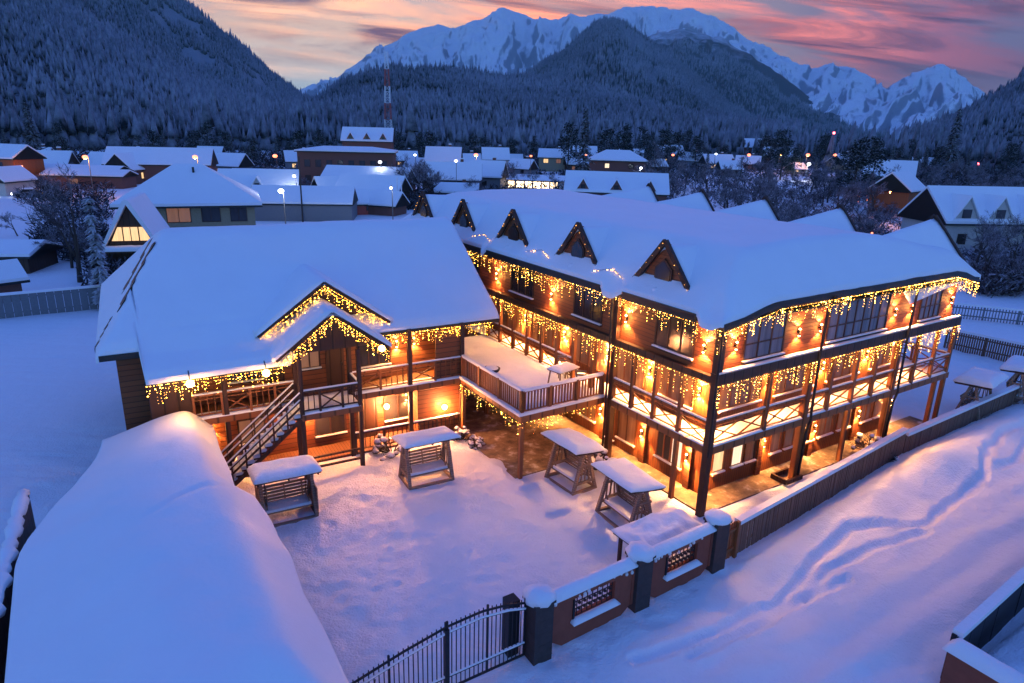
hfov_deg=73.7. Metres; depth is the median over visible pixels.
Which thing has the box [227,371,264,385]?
window
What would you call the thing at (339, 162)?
window
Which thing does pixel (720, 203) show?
frosted tree
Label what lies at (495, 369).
fire bowl
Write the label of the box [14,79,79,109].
mountain
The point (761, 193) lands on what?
frosted tree
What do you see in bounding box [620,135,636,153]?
pine tree
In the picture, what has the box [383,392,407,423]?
window
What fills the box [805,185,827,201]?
frosted tree
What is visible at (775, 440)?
window
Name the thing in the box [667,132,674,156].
pine tree
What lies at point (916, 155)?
spruce tree
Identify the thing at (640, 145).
pine tree
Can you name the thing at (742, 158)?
frosted tree
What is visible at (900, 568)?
ground
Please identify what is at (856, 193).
frosted tree
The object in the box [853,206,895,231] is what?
frosted tree
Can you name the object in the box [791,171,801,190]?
frosted tree
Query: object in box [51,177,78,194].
frosted tree
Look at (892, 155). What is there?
spruce tree
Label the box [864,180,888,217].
frosted tree
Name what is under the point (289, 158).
cottage
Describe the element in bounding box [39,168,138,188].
shed
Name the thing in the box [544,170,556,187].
frosted tree
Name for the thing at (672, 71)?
forest
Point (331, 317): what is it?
gold string
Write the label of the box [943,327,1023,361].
picket fence
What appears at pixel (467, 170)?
village house
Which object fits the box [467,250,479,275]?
window
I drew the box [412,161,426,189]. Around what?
frosted tree
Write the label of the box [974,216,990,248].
frosted tree
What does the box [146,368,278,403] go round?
gold string
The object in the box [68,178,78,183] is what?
window
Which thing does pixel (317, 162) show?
window
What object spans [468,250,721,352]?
icicle string
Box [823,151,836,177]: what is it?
frosted tree
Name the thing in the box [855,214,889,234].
frosted tree
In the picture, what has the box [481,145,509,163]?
village house
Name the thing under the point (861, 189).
frosted tree
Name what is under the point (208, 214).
window
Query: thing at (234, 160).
cottage
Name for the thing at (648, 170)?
frosted tree
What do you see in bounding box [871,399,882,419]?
window
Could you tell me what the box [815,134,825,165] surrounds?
pine tree
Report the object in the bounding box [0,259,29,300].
garden hut
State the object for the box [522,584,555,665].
wall pillar
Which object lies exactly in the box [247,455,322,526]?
garden swing
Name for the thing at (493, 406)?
icicle string
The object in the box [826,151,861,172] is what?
cottage
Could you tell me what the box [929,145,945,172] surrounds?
pine tree
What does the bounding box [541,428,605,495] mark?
garden swing
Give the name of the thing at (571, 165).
cottage
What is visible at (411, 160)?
cottage
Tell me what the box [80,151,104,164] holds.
cottage
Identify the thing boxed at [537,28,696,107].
mountain
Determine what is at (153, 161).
long house
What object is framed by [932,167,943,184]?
frosted tree
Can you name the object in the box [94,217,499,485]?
timber lodge
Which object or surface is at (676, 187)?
frosted tree
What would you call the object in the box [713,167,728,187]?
frosted tree
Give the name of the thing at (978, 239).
frosted tree
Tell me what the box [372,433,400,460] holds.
snowy shrub
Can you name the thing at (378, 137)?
block attic
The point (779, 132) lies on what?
pine tree
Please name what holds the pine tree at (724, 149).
on the ground
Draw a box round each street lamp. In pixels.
[82,155,93,194]
[278,188,285,223]
[390,185,392,219]
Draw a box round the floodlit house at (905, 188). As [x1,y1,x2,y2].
[868,171,925,214]
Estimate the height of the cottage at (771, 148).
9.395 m
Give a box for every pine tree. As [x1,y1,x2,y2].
[49,121,67,146]
[55,138,71,150]
[120,134,133,146]
[133,134,142,146]
[144,128,161,146]
[153,135,162,146]
[182,139,196,147]
[183,129,199,147]
[191,130,205,147]
[201,122,217,145]
[218,130,233,152]
[246,142,258,162]
[248,138,261,156]
[272,138,281,149]
[284,140,292,149]
[290,129,304,149]
[312,129,325,145]
[394,129,405,150]
[396,141,405,150]
[412,132,425,157]
[422,130,438,154]
[466,134,480,152]
[479,135,489,152]
[509,141,518,153]
[525,141,537,159]
[557,122,581,168]
[583,138,592,156]
[591,138,598,151]
[596,127,616,152]
[597,132,607,150]
[613,131,621,147]
[617,123,635,151]
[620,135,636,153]
[635,125,647,147]
[635,133,650,154]
[635,141,644,157]
[643,133,652,148]
[643,145,655,169]
[649,139,661,171]
[656,128,674,160]
[656,130,668,155]
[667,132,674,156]
[668,131,689,158]
[681,129,692,151]
[688,135,706,163]
[722,145,729,153]
[757,135,773,162]
[757,139,763,154]
[764,138,778,162]
[769,134,787,170]
[770,135,796,179]
[773,129,783,138]
[773,139,793,178]
[783,128,792,146]
[784,148,803,180]
[794,143,806,161]
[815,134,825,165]
[818,133,835,158]
[819,135,832,159]
[829,148,854,194]
[831,136,879,204]
[862,148,889,203]
[865,136,880,157]
[866,138,887,159]
[888,146,904,159]
[909,139,918,156]
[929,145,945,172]
[997,142,1018,171]
[1006,144,1022,170]
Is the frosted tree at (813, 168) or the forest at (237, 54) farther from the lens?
the forest at (237, 54)
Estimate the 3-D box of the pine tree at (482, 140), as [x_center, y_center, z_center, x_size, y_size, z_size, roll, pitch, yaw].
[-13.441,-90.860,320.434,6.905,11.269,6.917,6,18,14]
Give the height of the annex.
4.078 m
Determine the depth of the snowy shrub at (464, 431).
32.02 m
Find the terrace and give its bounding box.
[459,335,604,478]
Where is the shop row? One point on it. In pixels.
(525, 179)
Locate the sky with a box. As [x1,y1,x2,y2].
[187,0,1023,94]
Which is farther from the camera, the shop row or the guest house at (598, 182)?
the shop row
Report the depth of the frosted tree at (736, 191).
122.68 m
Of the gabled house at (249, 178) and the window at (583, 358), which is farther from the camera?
the gabled house at (249, 178)
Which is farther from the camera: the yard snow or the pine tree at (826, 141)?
the pine tree at (826, 141)
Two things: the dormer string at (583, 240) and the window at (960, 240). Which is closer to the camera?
the dormer string at (583, 240)
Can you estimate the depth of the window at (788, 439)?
30.29 m
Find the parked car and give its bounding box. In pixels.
[11,187,37,195]
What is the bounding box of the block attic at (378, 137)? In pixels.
[340,127,395,149]
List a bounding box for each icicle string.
[460,385,519,434]
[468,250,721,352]
[490,295,709,403]
[520,404,600,433]
[716,325,959,408]
[723,277,978,346]
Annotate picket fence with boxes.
[0,285,100,318]
[726,520,740,558]
[734,427,908,552]
[902,381,1021,452]
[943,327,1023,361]
[952,302,1023,324]
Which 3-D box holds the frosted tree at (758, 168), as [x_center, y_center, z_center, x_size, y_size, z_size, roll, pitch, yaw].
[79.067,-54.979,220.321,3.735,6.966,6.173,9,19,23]
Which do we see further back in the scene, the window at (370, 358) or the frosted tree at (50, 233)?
the frosted tree at (50, 233)
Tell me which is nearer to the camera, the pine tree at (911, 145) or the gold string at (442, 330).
the gold string at (442, 330)
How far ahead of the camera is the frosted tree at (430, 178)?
131.41 m
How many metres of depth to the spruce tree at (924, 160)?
274.97 m
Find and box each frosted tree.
[0,212,17,235]
[12,162,85,282]
[27,171,57,194]
[31,223,99,267]
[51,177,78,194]
[52,201,72,220]
[62,227,102,266]
[301,177,311,184]
[386,153,413,195]
[395,163,455,195]
[411,163,440,193]
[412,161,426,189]
[413,158,430,188]
[464,175,486,189]
[501,170,516,187]
[507,162,514,177]
[507,162,519,170]
[527,172,539,188]
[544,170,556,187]
[549,177,564,188]
[632,165,657,172]
[645,159,654,172]
[651,153,666,172]
[652,142,664,172]
[663,155,680,183]
[663,169,683,196]
[666,187,683,198]
[667,180,686,199]
[669,175,685,198]
[671,161,704,187]
[675,178,690,191]
[676,155,691,177]
[680,182,722,200]
[697,166,716,186]
[698,163,717,188]
[707,183,753,208]
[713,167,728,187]
[713,199,740,208]
[716,176,728,207]
[718,165,733,189]
[723,163,744,207]
[727,182,752,198]
[727,184,749,205]
[736,182,766,204]
[737,151,748,182]
[741,173,762,192]
[745,176,771,201]
[752,160,762,178]
[753,157,775,178]
[764,164,780,197]
[764,167,778,196]
[767,182,789,212]
[771,186,788,201]
[773,193,802,221]
[776,206,796,221]
[777,200,814,218]
[783,186,801,200]
[787,196,817,215]
[787,207,810,219]
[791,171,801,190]
[803,169,826,195]
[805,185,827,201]
[808,166,831,186]
[808,206,822,215]
[810,171,822,191]
[819,167,831,183]
[821,175,836,206]
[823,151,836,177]
[826,160,845,202]
[827,177,844,196]
[833,191,849,205]
[835,196,873,227]
[838,181,866,206]
[839,177,872,204]
[851,181,868,206]
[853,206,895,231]
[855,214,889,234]
[858,174,876,211]
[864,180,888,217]
[871,204,896,229]
[876,201,901,226]
[918,165,931,172]
[923,170,936,184]
[925,163,942,172]
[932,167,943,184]
[945,157,964,178]
[945,176,961,185]
[960,169,993,185]
[961,162,983,174]
[962,209,1023,249]
[968,170,977,185]
[973,229,1000,267]
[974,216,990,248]
[976,164,984,182]
[980,221,1013,269]
[982,151,991,165]
[982,214,1023,266]
[982,253,1023,287]
[994,176,1023,186]
[997,173,1012,186]
[1011,176,1023,184]
[1012,244,1023,295]
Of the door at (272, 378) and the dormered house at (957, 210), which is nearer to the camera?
the door at (272, 378)
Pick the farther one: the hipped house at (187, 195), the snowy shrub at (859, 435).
the hipped house at (187, 195)
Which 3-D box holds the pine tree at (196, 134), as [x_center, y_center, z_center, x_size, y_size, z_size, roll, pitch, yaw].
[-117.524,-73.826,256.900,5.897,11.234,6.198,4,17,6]
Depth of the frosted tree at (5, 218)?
83.03 m
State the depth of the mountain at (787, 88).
3469.98 m
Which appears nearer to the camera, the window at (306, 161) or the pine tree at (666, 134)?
the window at (306, 161)
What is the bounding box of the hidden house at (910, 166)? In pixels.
[862,160,917,190]
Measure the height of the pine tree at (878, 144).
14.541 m
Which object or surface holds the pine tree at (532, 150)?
on the ground
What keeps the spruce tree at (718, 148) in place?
on the ground
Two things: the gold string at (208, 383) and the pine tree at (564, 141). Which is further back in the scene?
the pine tree at (564, 141)
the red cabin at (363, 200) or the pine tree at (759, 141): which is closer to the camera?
the red cabin at (363, 200)
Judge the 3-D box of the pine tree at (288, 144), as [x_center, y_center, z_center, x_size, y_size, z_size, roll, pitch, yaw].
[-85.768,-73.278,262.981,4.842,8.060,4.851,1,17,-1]
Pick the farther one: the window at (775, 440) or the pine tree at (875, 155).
the pine tree at (875, 155)
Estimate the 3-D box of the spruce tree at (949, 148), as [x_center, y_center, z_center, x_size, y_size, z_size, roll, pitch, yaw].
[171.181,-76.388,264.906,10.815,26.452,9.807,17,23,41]
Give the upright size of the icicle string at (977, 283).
1.200 m
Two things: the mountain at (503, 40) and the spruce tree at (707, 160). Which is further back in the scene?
the mountain at (503, 40)
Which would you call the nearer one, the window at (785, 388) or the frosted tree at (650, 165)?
the window at (785, 388)
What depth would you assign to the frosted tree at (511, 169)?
168.57 m
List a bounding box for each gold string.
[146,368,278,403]
[259,285,388,338]
[278,316,387,371]
[383,322,492,343]
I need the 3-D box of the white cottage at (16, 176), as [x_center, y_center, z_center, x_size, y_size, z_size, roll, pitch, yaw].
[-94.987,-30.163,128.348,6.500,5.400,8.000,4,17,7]
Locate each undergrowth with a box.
[12,143,1023,185]
[12,152,796,294]
[657,166,1023,297]
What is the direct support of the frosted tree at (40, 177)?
on the ground
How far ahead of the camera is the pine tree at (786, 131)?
365.13 m
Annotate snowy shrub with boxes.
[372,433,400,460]
[451,426,475,441]
[467,436,484,449]
[593,449,608,469]
[849,432,881,449]
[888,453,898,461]
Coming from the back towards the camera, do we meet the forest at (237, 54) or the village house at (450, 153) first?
the forest at (237, 54)
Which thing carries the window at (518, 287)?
in the timber lodge at (739, 265)
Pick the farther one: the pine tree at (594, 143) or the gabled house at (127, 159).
the pine tree at (594, 143)
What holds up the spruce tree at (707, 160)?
on the ground
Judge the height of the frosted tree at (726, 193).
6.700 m
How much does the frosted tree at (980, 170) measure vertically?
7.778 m
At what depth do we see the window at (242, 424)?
29.20 m
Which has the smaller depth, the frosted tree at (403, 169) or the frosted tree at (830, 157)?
the frosted tree at (403, 169)
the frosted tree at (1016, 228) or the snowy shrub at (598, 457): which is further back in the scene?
the frosted tree at (1016, 228)
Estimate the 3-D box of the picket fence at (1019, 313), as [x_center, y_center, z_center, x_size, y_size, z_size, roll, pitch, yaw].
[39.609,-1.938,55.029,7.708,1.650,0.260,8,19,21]
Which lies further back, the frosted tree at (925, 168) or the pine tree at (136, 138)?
the pine tree at (136, 138)
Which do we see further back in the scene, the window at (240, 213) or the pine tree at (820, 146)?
the pine tree at (820, 146)
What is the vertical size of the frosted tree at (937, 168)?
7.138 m
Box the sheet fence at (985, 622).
[940,567,1023,677]
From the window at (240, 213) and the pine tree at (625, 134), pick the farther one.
the pine tree at (625, 134)
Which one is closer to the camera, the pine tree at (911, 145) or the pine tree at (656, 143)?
the pine tree at (656, 143)
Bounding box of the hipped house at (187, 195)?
[110,163,262,227]
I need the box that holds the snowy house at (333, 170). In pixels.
[320,165,417,191]
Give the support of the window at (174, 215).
in the hipped house at (187, 195)
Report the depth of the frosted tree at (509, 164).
211.27 m
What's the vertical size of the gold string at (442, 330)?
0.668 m
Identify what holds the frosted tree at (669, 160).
on the ground
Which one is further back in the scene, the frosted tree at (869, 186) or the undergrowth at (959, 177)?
the undergrowth at (959, 177)
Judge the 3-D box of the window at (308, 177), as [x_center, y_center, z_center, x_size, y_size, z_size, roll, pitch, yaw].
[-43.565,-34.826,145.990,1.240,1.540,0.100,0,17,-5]
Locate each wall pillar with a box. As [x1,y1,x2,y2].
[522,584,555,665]
[625,540,655,612]
[703,508,731,573]
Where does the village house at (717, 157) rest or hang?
on the ground
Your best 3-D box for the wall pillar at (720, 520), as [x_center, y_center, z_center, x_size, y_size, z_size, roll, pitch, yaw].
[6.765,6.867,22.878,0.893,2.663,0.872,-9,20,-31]
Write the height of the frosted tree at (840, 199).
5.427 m
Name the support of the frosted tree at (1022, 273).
on the ground
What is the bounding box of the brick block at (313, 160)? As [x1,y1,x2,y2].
[294,146,397,185]
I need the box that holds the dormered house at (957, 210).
[897,185,1023,254]
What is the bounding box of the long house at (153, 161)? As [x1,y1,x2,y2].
[101,146,218,181]
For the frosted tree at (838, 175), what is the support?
on the ground
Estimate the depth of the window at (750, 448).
28.94 m
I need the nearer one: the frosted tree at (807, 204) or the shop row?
the frosted tree at (807, 204)
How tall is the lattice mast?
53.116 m
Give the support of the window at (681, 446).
in the timber lodge at (739, 265)
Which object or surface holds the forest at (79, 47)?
on the mountain at (18, 89)
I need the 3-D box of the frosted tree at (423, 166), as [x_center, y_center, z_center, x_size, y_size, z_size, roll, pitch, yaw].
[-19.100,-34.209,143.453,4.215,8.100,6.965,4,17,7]
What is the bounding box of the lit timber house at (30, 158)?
[0,143,46,183]
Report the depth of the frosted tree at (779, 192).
122.89 m
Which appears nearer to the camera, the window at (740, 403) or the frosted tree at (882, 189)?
the window at (740, 403)
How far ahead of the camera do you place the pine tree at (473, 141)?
239.74 m
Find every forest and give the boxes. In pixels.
[0,0,378,126]
[0,83,1023,172]
[83,0,311,99]
[295,58,801,137]
[524,15,782,122]
[663,37,885,137]
[898,67,1023,143]
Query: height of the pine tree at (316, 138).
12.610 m
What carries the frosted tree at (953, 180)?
on the ground
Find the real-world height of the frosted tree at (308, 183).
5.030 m
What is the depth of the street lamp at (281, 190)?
90.07 m
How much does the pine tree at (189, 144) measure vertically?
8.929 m
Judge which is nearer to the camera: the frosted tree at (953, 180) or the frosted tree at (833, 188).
the frosted tree at (833, 188)
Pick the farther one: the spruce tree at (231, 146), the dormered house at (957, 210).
the spruce tree at (231, 146)
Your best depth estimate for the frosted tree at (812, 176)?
164.44 m
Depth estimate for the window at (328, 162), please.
145.39 m
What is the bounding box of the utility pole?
[298,156,303,221]
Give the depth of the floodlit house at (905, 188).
129.81 m
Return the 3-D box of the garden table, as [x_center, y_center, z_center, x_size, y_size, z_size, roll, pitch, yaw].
[2.313,1.478,30.977,1.310,0.900,0.860,-15,23,-42]
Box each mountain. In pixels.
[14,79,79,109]
[93,0,271,88]
[299,6,793,96]
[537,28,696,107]
[647,29,882,140]
[761,58,984,140]
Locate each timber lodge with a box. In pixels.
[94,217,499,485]
[402,183,980,516]
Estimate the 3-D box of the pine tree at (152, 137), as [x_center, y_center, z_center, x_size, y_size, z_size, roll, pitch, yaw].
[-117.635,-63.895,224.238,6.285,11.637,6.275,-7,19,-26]
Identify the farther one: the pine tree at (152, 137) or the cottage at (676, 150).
the cottage at (676, 150)
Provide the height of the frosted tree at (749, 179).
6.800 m
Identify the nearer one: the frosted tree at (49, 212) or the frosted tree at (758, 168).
the frosted tree at (49, 212)
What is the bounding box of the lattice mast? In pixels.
[384,51,391,127]
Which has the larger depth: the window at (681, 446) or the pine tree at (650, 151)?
the pine tree at (650, 151)
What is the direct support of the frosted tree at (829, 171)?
on the ground
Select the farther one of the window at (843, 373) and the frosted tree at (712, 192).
the frosted tree at (712, 192)
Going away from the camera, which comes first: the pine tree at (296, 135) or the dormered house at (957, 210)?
the dormered house at (957, 210)
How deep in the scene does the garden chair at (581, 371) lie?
30.13 m
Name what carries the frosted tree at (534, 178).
on the ground
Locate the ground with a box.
[0,148,1023,682]
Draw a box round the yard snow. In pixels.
[987,624,1023,673]
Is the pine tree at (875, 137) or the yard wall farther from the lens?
the pine tree at (875, 137)
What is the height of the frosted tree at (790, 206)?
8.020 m
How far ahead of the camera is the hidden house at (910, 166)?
171.78 m
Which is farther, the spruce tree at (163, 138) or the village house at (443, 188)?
the spruce tree at (163, 138)
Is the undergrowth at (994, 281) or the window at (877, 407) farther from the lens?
the undergrowth at (994, 281)
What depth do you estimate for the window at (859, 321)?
28.93 m
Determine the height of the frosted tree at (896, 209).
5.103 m
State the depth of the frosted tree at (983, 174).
204.49 m
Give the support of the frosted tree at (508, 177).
on the ground
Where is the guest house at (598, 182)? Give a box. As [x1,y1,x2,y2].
[563,170,669,200]
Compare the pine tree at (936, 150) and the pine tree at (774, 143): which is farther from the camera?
the pine tree at (774, 143)
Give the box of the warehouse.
[251,185,357,221]
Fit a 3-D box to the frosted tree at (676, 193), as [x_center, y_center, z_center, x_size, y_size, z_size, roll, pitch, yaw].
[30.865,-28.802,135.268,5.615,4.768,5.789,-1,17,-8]
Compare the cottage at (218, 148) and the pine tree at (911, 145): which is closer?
the cottage at (218, 148)
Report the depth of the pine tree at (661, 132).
315.30 m
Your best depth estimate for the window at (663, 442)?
29.14 m
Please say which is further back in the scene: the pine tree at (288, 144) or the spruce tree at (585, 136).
the pine tree at (288, 144)
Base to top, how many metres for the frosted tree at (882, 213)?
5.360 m
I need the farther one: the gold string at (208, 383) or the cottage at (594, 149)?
the cottage at (594, 149)
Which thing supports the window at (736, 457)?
in the timber lodge at (739, 265)
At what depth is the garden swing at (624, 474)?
25.31 m
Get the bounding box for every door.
[267,368,284,394]
[325,348,344,385]
[356,397,377,438]
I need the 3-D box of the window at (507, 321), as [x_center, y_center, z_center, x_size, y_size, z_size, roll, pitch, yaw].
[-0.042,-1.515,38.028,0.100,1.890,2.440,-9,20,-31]
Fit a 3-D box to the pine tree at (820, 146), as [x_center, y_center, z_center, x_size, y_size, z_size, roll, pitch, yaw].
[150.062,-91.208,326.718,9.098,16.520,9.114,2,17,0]
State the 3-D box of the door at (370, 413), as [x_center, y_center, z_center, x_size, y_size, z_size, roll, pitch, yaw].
[-6.741,3.528,31.765,1.000,2.100,0.060,-8,20,-28]
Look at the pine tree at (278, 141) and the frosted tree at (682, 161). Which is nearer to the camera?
the frosted tree at (682, 161)
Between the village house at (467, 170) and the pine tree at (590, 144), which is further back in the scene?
the pine tree at (590, 144)
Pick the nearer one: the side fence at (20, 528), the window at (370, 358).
the side fence at (20, 528)
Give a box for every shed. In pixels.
[0,239,63,273]
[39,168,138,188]
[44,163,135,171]
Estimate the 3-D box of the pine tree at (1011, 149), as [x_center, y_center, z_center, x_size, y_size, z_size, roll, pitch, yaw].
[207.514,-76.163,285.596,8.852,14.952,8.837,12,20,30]
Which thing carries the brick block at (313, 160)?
on the ground
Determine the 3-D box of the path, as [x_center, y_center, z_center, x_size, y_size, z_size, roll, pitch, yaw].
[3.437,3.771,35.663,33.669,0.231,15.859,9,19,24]
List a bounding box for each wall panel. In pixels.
[552,557,637,644]
[650,522,716,597]
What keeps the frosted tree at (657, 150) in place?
on the ground
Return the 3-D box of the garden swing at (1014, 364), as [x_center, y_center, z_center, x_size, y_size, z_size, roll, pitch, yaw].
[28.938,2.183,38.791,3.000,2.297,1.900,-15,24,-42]
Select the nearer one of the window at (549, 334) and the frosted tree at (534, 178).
the window at (549, 334)
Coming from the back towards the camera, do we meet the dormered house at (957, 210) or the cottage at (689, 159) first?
the cottage at (689, 159)
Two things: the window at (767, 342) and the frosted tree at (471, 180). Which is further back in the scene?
the frosted tree at (471, 180)
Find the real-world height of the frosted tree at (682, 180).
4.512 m
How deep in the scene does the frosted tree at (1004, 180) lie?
191.96 m
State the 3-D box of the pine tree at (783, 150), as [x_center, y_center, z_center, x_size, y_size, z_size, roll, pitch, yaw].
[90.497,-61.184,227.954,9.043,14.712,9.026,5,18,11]
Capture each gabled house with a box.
[104,152,144,183]
[217,168,301,187]
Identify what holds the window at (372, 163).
in the brick block at (313, 160)
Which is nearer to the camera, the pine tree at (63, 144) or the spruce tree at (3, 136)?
the pine tree at (63, 144)
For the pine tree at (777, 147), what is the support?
on the ground
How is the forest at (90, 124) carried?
on the ground
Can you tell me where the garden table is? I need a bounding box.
[546,361,579,388]
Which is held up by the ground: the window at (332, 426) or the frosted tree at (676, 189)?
the frosted tree at (676, 189)
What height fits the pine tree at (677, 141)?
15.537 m
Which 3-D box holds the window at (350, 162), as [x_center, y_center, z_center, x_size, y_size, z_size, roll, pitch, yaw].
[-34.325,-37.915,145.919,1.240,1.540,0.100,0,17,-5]
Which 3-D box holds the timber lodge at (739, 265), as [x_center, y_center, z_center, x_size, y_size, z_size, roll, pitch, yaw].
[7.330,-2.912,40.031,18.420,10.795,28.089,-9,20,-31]
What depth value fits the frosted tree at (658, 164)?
188.96 m
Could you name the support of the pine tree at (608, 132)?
on the ground
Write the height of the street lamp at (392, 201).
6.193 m
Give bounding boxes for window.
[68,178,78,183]
[166,208,191,222]
[201,208,220,221]
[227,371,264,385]
[230,207,247,221]
[237,416,265,447]
[298,351,321,371]
[304,159,309,166]
[305,175,310,181]
[314,414,347,439]
[315,160,320,166]
[326,160,331,164]
[337,160,342,164]
[348,160,353,164]
[356,336,391,369]
[359,160,364,165]
[370,161,375,165]
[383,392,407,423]
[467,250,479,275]
[502,300,523,333]
[508,264,534,300]
[530,311,561,350]
[570,284,603,326]
[571,328,607,374]
[577,405,596,423]
[604,409,616,442]
[614,410,637,448]
[617,347,646,389]
[651,311,697,361]
[651,364,695,411]
[652,430,670,463]
[666,438,683,471]
[710,450,725,476]
[717,374,763,414]
[728,444,743,470]
[741,304,787,364]
[743,440,756,465]
[767,432,782,456]
[772,361,816,398]
[781,427,795,451]
[804,424,814,443]
[815,415,833,439]
[824,288,892,344]
[824,351,861,383]
[834,409,851,432]
[858,402,872,424]
[867,341,894,371]
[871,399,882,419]
[916,282,943,322]
[956,234,966,243]
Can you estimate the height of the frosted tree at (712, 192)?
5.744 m
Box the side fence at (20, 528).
[0,488,35,682]
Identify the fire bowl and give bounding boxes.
[485,365,499,372]
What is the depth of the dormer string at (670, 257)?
25.90 m
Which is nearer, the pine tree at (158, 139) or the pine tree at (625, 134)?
the pine tree at (158, 139)
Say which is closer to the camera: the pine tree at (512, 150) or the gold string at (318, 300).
the gold string at (318, 300)
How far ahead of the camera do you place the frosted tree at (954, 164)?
208.53 m
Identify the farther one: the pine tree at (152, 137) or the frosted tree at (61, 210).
the pine tree at (152, 137)
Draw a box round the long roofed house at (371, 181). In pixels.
[335,173,412,198]
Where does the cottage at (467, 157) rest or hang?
on the ground
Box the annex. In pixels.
[4,411,348,682]
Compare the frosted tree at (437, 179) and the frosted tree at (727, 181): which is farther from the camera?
the frosted tree at (727, 181)
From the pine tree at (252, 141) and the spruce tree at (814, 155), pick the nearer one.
the pine tree at (252, 141)
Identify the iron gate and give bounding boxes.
[352,593,526,682]
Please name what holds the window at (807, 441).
in the timber lodge at (739, 265)
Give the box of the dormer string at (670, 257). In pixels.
[632,243,687,290]
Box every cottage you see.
[0,165,37,195]
[37,147,79,163]
[38,144,53,149]
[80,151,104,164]
[100,192,169,265]
[197,146,225,152]
[215,152,254,169]
[283,147,304,168]
[310,176,338,185]
[396,148,417,165]
[403,157,423,174]
[463,150,481,161]
[507,156,538,173]
[510,154,522,158]
[563,154,588,169]
[569,146,597,156]
[618,148,643,157]
[646,157,668,171]
[654,145,683,159]
[678,150,703,168]
[715,158,743,175]
[762,146,793,162]
[785,161,807,173]
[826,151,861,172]
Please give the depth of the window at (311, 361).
29.70 m
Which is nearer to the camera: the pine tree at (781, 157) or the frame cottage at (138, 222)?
the frame cottage at (138, 222)
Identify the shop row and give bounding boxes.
[506,174,564,189]
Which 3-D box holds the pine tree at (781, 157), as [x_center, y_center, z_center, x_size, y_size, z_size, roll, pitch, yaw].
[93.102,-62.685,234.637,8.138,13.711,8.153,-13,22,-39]
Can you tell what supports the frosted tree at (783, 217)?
on the ground
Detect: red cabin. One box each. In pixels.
[356,189,380,214]
[368,190,409,215]
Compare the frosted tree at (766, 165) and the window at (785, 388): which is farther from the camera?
the frosted tree at (766, 165)
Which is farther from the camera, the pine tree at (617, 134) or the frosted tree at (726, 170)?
the pine tree at (617, 134)
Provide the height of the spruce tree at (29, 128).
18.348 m
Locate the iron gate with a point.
(511, 644)
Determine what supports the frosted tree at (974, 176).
on the ground
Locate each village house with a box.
[420,158,481,188]
[424,144,462,161]
[434,178,479,194]
[469,157,507,189]
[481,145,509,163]
[537,146,567,171]
[588,149,647,172]
[698,152,733,169]
[735,153,761,170]
[744,138,767,154]
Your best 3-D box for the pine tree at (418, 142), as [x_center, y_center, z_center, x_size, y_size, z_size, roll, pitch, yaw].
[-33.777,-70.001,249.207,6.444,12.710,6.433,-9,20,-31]
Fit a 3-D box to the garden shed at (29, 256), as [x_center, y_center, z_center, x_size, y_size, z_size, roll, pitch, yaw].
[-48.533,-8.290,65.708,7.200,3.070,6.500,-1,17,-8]
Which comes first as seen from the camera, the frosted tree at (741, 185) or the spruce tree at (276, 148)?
the frosted tree at (741, 185)
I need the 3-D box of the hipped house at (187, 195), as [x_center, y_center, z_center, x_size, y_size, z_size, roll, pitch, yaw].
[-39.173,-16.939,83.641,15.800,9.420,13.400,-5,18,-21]
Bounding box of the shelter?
[611,506,701,560]
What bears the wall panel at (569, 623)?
on the ground
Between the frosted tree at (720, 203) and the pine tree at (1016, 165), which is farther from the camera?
the pine tree at (1016, 165)
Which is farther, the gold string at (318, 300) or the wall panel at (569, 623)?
the gold string at (318, 300)
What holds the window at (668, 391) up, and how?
in the timber lodge at (739, 265)
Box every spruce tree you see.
[0,129,7,143]
[20,101,44,149]
[81,196,110,304]
[161,130,167,146]
[176,134,179,146]
[229,135,233,152]
[274,138,280,160]
[574,107,592,170]
[704,150,710,167]
[716,140,720,153]
[808,142,816,167]
[889,145,895,159]
[913,148,920,165]
[919,146,929,173]
[936,109,962,174]
[964,148,972,169]
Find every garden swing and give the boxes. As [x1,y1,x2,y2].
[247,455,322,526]
[391,426,460,489]
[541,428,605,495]
[591,457,666,527]
[953,367,1008,420]
[999,355,1023,404]
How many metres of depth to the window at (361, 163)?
146.07 m
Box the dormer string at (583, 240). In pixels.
[555,225,594,264]
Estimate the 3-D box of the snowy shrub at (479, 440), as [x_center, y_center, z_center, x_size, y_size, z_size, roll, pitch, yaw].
[-1.641,4.687,31.474,0.823,0.438,0.850,1,17,0]
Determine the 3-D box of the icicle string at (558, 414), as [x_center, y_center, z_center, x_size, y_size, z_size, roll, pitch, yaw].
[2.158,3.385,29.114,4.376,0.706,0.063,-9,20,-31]
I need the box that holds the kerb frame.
[770,467,802,484]
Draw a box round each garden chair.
[558,355,567,377]
[576,370,586,386]
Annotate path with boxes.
[462,387,922,511]
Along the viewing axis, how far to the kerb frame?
28.93 m
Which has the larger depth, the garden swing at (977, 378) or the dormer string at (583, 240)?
the garden swing at (977, 378)
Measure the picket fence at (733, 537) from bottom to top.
1.680 m
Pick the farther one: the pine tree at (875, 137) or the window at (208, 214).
the pine tree at (875, 137)
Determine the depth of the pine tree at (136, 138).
278.56 m
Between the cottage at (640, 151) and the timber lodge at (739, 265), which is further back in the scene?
the cottage at (640, 151)
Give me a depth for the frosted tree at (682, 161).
201.35 m
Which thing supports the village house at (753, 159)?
on the ground
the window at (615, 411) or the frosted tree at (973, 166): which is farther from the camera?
the frosted tree at (973, 166)
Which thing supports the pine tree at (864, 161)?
on the ground
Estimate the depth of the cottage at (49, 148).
203.69 m
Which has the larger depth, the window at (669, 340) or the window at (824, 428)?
the window at (824, 428)
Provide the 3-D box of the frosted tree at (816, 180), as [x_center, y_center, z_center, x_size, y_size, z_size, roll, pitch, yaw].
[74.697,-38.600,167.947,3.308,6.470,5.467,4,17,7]

